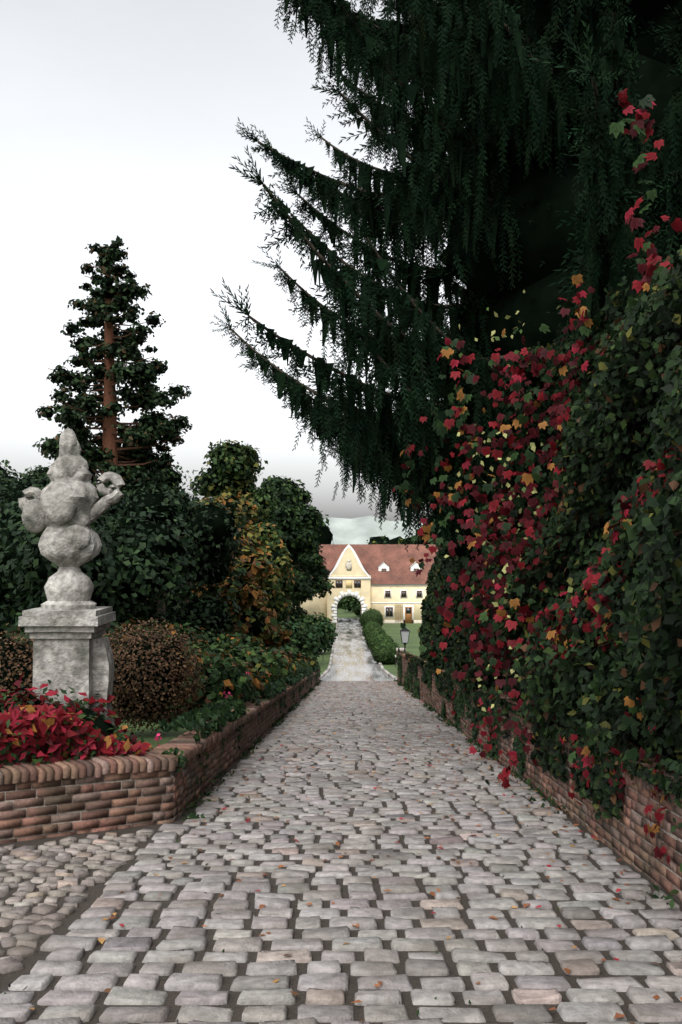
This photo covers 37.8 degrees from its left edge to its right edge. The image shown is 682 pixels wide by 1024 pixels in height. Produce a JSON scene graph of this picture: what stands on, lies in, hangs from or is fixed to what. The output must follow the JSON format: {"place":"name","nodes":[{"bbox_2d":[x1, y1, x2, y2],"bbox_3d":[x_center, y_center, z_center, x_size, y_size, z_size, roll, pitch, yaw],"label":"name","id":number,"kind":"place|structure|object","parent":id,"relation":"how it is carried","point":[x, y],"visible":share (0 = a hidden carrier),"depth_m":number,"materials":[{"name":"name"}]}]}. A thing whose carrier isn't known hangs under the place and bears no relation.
{"place":"outdoors","nodes":[
{"label":"outdoors","id":0,"kind":"place"},
{"bbox_2d":[0,0,463,520],"label":"sky","id":1,"kind":"structure","parent":0,"point":[118,117],"materials":[{"name":"white"}]},
{"bbox_2d":[114,608,467,749],"bbox_3d":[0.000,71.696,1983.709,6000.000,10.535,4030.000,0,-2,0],"label":"ground","id":2,"kind":"structure","parent":0,"point":[392,630],"depth_m":61.59,"materials":[{"name":"green plant"}]},
{"bbox_2d":[0,501,23,610],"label":"yew tree","id":3,"kind":"object","parent":2,"relation":"on","point":[11,508],"depth_m":27.06,"materials":[{"name":"green plant"}]},
{"bbox_2d":[0,459,24,483],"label":"tree","id":4,"kind":"object","parent":2,"relation":"on","point":[6,472],"depth_m":89.14,"materials":[{"name":"green plant"}]},
{"bbox_2d":[21,463,96,482],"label":"tree","id":5,"kind":"object","parent":2,"relation":"on","point":[39,467],"depth_m":108.50,"materials":[{"name":"green plant"}]},
{"bbox_2d":[0,469,133,638],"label":"yew tree","id":6,"kind":"object","parent":2,"relation":"on","point":[8,491],"depth_m":29.93,"materials":[{"name":"green plant"}]},
{"bbox_2d":[18,428,124,724],"bbox_3d":[-2.962,0.884,10.977,1.194,3.633,0.844,0,-2,0],"label":"statue vase on pedestal","id":7,"kind":"object","parent":2,"relation":"on","point":[66,624],"visible":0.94,"depth_m":10.79,"materials":[{"name":"stone"}]},
{"bbox_2d":[0,672,152,749],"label":"shrub","id":8,"kind":"object","parent":2,"relation":"on","point":[81,715],"depth_m":10.42,"materials":[{"name":"plant"}]},
{"bbox_2d":[0,829,155,973],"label":"cobbles","id":9,"kind":"object","parent":2,"relation":"on","point":[29,930],"visible":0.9,"depth_m":6.78,"materials":[{"name":"grey stone"}]},
{"bbox_2d":[0,503,202,641],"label":"yew tree","id":10,"kind":"object","parent":2,"relation":"on","point":[112,560],"depth_m":22.73,"materials":[{"name":"green plant"}]},
{"bbox_2d":[27,235,216,618],"bbox_3d":[-10.291,-2.474,45.825,14.438,19.910,14.964,0,-2,0],"label":"sequoia tree","id":11,"kind":"object","parent":2,"relation":"on","point":[146,429],"depth_m":44.63,"materials":[{"name":"green plant"}]},
{"bbox_2d":[0,672,249,767],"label":"red garden leaves","id":12,"kind":"object","parent":2,"relation":"on","point":[51,732],"visible":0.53,"depth_m":8.65,"materials":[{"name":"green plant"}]},
{"bbox_2d":[123,455,196,503],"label":"tree","id":13,"kind":"object","parent":2,"relation":"on","point":[162,474],"depth_m":119.37,"materials":[{"name":"green plant"}]},
{"bbox_2d":[0,613,320,819],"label":"garden shrub","id":14,"kind":"object","parent":2,"relation":"on","point":[280,669],"depth_m":13.49,"materials":[{"name":"green plant"}]},
{"bbox_2d":[116,481,251,640],"bbox_3d":[-6.675,2.465,34.152,7.281,6.972,7.312,0,-2,0],"label":"yew tree","id":15,"kind":"object","parent":2,"relation":"on","point":[204,555],"depth_m":33.90,"materials":[{"name":"green plant"}]},
{"bbox_2d":[187,439,287,555],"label":"tree","id":16,"kind":"object","parent":2,"relation":"on","point":[243,478],"depth_m":76.82,"materials":[{"name":"green plant"}]},
{"bbox_2d":[194,488,281,605],"bbox_3d":[-7.804,4.007,61.310,8.188,11.021,8.268,0,-2,0],"label":"tree","id":17,"kind":"object","parent":2,"relation":"on","point":[249,528],"depth_m":61.43,"materials":[{"name":"green plant"}]},
{"bbox_2d":[190,528,291,648],"bbox_3d":[-4.324,3.906,39.567,4.675,6.575,4.628,0,-2,0],"label":"tree","id":18,"kind":"object","parent":2,"relation":"on","point":[273,633],"depth_m":38.39,"materials":[{"name":"green plant"}]},
{"bbox_2d":[172,676,319,820],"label":"wall","id":19,"kind":"structure","parent":2,"relation":"on","point":[193,788],"depth_m":12.39,"materials":[{"name":"brick"}]},
{"bbox_2d":[0,771,171,840],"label":"mortar joints","id":20,"kind":"object","parent":19,"relation":"on","point":[85,810],"depth_m":8.58,"materials":[{"name":"grey concrete"}]},
{"bbox_2d":[0,770,173,843],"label":"return wall","id":21,"kind":"structure","parent":19,"relation":"attached to","point":[152,806],"depth_m":8.57,"materials":[{"name":"brick"}]},
{"bbox_2d":[0,752,175,784],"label":"coping wall","id":22,"kind":"structure","parent":19,"relation":"on","point":[94,766],"depth_m":8.60,"materials":[{"name":"brick"}]},
{"bbox_2d":[144,671,319,767],"bbox_3d":[-1.442,4.915,28.351,0.418,4.055,38.593,0,-2,1],"label":"wall coping","id":23,"kind":"object","parent":19,"relation":"on","point":[189,746],"depth_m":11.34,"materials":[{"name":"brick"}]},
{"bbox_2d":[172,681,318,818],"bbox_3d":[-1.439,5.306,28.337,0.300,4.583,38.603,0,-2,1],"label":"wall mortar","id":24,"kind":"object","parent":19,"relation":"attached to","point":[221,754],"depth_m":11.88,"materials":[{"name":"grey concrete"}]},
{"bbox_2d":[246,521,298,618],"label":"tree","id":25,"kind":"object","parent":2,"relation":"on","point":[277,588],"depth_m":68.71,"materials":[{"name":"green plant"}]},
{"bbox_2d":[253,475,322,606],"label":"tree","id":26,"kind":"object","parent":2,"relation":"on","point":[284,484],"depth_m":98.62,"materials":[{"name":"green plant"}]},
{"bbox_2d":[290,600,305,621],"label":"tree","id":27,"kind":"object","parent":2,"relation":"on","point":[298,614],"depth_m":103.38,"materials":[{"name":"green plant"}]},
{"bbox_2d":[264,488,334,626],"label":"tree","id":28,"kind":"object","parent":2,"relation":"on","point":[308,547],"depth_m":86.67,"materials":[{"name":"green plant"}]},
{"bbox_2d":[274,612,337,656],"bbox_3d":[-3.363,7.576,57.717,6.385,3.243,19.130,0,-2,0],"label":"fig shrub","id":29,"kind":"object","parent":2,"relation":"on","point":[306,627],"depth_m":56.90,"materials":[{"name":"green plant"}]},
{"bbox_2d":[295,593,326,618],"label":"gatehouse wing","id":30,"kind":"structure","parent":2,"relation":"on","point":[316,604],"depth_m":115.04,"materials":[{"name":"yellow paint"}]},
{"bbox_2d":[295,527,329,625],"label":"tree","id":31,"kind":"object","parent":2,"relation":"on","point":[325,571],"depth_m":106.97,"materials":[{"name":"plant"}]},
{"bbox_2d":[0,681,681,1023],"bbox_3d":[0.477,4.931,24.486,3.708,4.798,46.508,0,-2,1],"label":"cobbles","id":32,"kind":"object","parent":2,"relation":"on","point":[71,997],"visible":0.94,"depth_m":6.09,"materials":[{"name":"grey stone"}]},
{"bbox_2d":[4,680,678,1014],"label":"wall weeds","id":33,"kind":"object","parent":32,"relation":"on","point":[449,723],"depth_m":12.11,"materials":[{"name":"green plant"}]},
{"bbox_2d":[30,681,681,1023],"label":"fallen leaves","id":34,"kind":"object","parent":32,"relation":"on","point":[567,970],"visible":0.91,"depth_m":8.51,"materials":[{"name":"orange plant"}]},
{"bbox_2d":[337,596,359,615],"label":"shrub","id":35,"kind":"object","parent":2,"relation":"on","point":[344,604],"depth_m":135.69,"materials":[{"name":"green plant"}]},
{"bbox_2d":[327,547,370,621],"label":"gatehouse facade","id":36,"kind":"structure","parent":2,"relation":"on","point":[363,590],"depth_m":114.78,"materials":[{"name":"yellow paint"}]},
{"bbox_2d":[345,559,351,570],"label":"relief ornament","id":37,"kind":"object","parent":36,"relation":"attached to","point":[348,564],"visible":1,"depth_m":114.78,"materials":[{"name":"beige stone"}]},
{"bbox_2d":[331,590,366,622],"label":"gatehouse arch quoins","id":38,"kind":"object","parent":36,"relation":"attached to","point":[341,596],"visible":0.8,"depth_m":114.66,"materials":[{"name":"white stone"}]},
{"bbox_2d":[346,580,351,587],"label":"wall panel","id":39,"kind":"object","parent":36,"relation":"attached to","point":[348,583],"visible":1,"depth_m":114.75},
{"bbox_2d":[329,544,369,576],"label":"gable trim","id":40,"kind":"structure","parent":36,"relation":"attached to","point":[356,556],"depth_m":114.83,"materials":[{"name":"white paint"}]},
{"bbox_2d":[328,577,370,579],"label":"cornice","id":41,"kind":"structure","parent":36,"relation":"attached to","point":[349,578],"depth_m":114.73,"materials":[{"name":"white paint"}]},
{"bbox_2d":[330,575,370,576],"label":"cornice","id":42,"kind":"structure","parent":36,"relation":"attached to","point":[349,576],"depth_m":114.77,"materials":[{"name":"white paint"}]},
{"bbox_2d":[354,580,360,587],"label":"window","id":43,"kind":"structure","parent":36,"relation":"attached to","point":[357,583],"depth_m":114.73,"materials":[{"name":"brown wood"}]},
{"bbox_2d":[316,515,441,543],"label":"tree line","id":44,"kind":"object","parent":2,"relation":"on","point":[326,536],"depth_m":208.93,"materials":[{"name":"green plant"}]},
{"bbox_2d":[359,608,399,664],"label":"boxwood balls","id":45,"kind":"object","parent":2,"relation":"on","point":[380,633],"depth_m":64.50},
{"bbox_2d":[370,586,426,619],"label":"gatehouse wing","id":46,"kind":"structure","parent":2,"relation":"on","point":[377,593],"depth_m":115.08,"materials":[{"name":"yellow paint"}]},
{"bbox_2d":[319,544,437,583],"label":"roof","id":47,"kind":"structure","parent":46,"relation":"on","point":[395,558],"depth_m":117.15,"materials":[{"name":"red tile"}]},
{"bbox_2d":[385,606,393,617],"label":"window frame","id":48,"kind":"object","parent":46,"relation":"attached to","point":[385,611],"visible":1,"depth_m":114.99,"materials":[{"name":"white paint"}]},
{"bbox_2d":[386,607,392,616],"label":"window","id":49,"kind":"structure","parent":46,"relation":"in","point":[389,611],"depth_m":114.97,"materials":[{"name":"black glass"}]},
{"bbox_2d":[370,584,426,585],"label":"cornice","id":50,"kind":"structure","parent":46,"relation":"attached to","point":[398,584],"depth_m":115.08,"materials":[{"name":"white paint"}]},
{"bbox_2d":[395,604,401,621],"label":"gatehouse trellis","id":51,"kind":"object","parent":46,"relation":"attached to","point":[400,609],"visible":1,"depth_m":114.93,"materials":[{"name":"brown wood"}]},
{"bbox_2d":[383,620,421,622],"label":"building base","id":52,"kind":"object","parent":46,"relation":"attached to","point":[402,621],"depth_m":114.94,"materials":[{"name":"beige stone"}]},
{"bbox_2d":[403,605,413,622],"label":"door frame","id":53,"kind":"object","parent":46,"relation":"attached to","point":[404,606],"visible":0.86,"depth_m":114.98,"materials":[{"name":"white paint"}]},
{"bbox_2d":[405,607,411,622],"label":"door","id":54,"kind":"structure","parent":46,"relation":"in","point":[408,618],"depth_m":114.96,"materials":[{"name":"brown wood"}]},
{"bbox_2d":[183,648,681,871],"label":"wall ivy leaves","id":55,"kind":"object","parent":2,"relation":"on","point":[671,764],"visible":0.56,"depth_m":14.37,"materials":[{"name":"plant"}]},
{"bbox_2d":[209,0,681,590],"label":"spruce","id":56,"kind":"object","parent":2,"relation":"on","point":[445,56],"depth_m":13.87,"materials":[{"name":"green plant"}]},
{"bbox_2d":[392,89,681,804],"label":"creeper leaves","id":57,"kind":"object","parent":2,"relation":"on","point":[506,534],"visible":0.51,"depth_m":11.77,"materials":[{"name":"red plant"}]},
{"bbox_2d":[397,654,681,902],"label":"wall","id":58,"kind":"structure","parent":2,"relation":"on","point":[628,838],"depth_m":7.61,"materials":[{"name":"brick"}]},
{"bbox_2d":[400,631,409,651],"bbox_3d":[2.844,6.110,44.317,0.428,2.197,0.428,0,-2,0],"label":"street lamp","id":59,"kind":"object","parent":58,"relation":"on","point":[404,643],"visible":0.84,"depth_m":44.29,"materials":[{"name":"black metal"}]},
{"bbox_2d":[400,631,408,642],"bbox_3d":[2.844,5.550,44.336,0.400,0.537,0.400,0,-2,0],"label":"lamp glass","id":60,"kind":"object","parent":59,"relation":"in","point":[405,634],"visible":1,"depth_m":44.17,"materials":[{"name":"white glass"}]},
{"bbox_2d":[397,651,681,805],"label":"coping wall","id":61,"kind":"structure","parent":58,"relation":"on","point":[641,783],"depth_m":7.29,"materials":[{"name":"brick"}]},
{"bbox_2d":[451,683,670,865],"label":"creeper vines","id":62,"kind":"object","parent":58,"relation":"attached to","point":[659,817],"visible":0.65,"depth_m":6.64,"materials":[{"name":"green plant"}]},
{"bbox_2d":[405,245,681,819],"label":"hedge","id":63,"kind":"object","parent":2,"relation":"on","point":[649,602],"depth_m":8.64,"materials":[{"name":"green plant"}]},
{"bbox_2d":[405,446,681,801],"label":"red vine leaves","id":64,"kind":"object","parent":63,"relation":"attached to","point":[576,600],"visible":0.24,"depth_m":8.45,"materials":[{"name":"red plant"}]},
{"bbox_2d":[320,618,393,680],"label":"road","id":65,"kind":"structure","parent":0,"point":[352,659],"depth_m":60.93,"materials":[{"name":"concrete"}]},
{"bbox_2d":[319,617,396,679],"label":"road kerb","id":66,"kind":"structure","parent":65,"relation":"on","point":[327,670],"depth_m":53.92,"materials":[{"name":"grey stone"}]},
{"bbox_2d":[323,516,422,543],"bbox_3d":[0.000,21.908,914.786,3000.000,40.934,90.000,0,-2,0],"label":"distant hill","id":67,"kind":"structure","parent":0,"point":[361,530],"depth_m":942.24,"materials":[{"name":"white"}]},
{"bbox_2d":[371,602,421,603],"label":"gatehouse wing band","id":68,"kind":"object","parent":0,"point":[396,602],"visible":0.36,"depth_m":115.03,"materials":[{"name":"white paint"}]}
]}

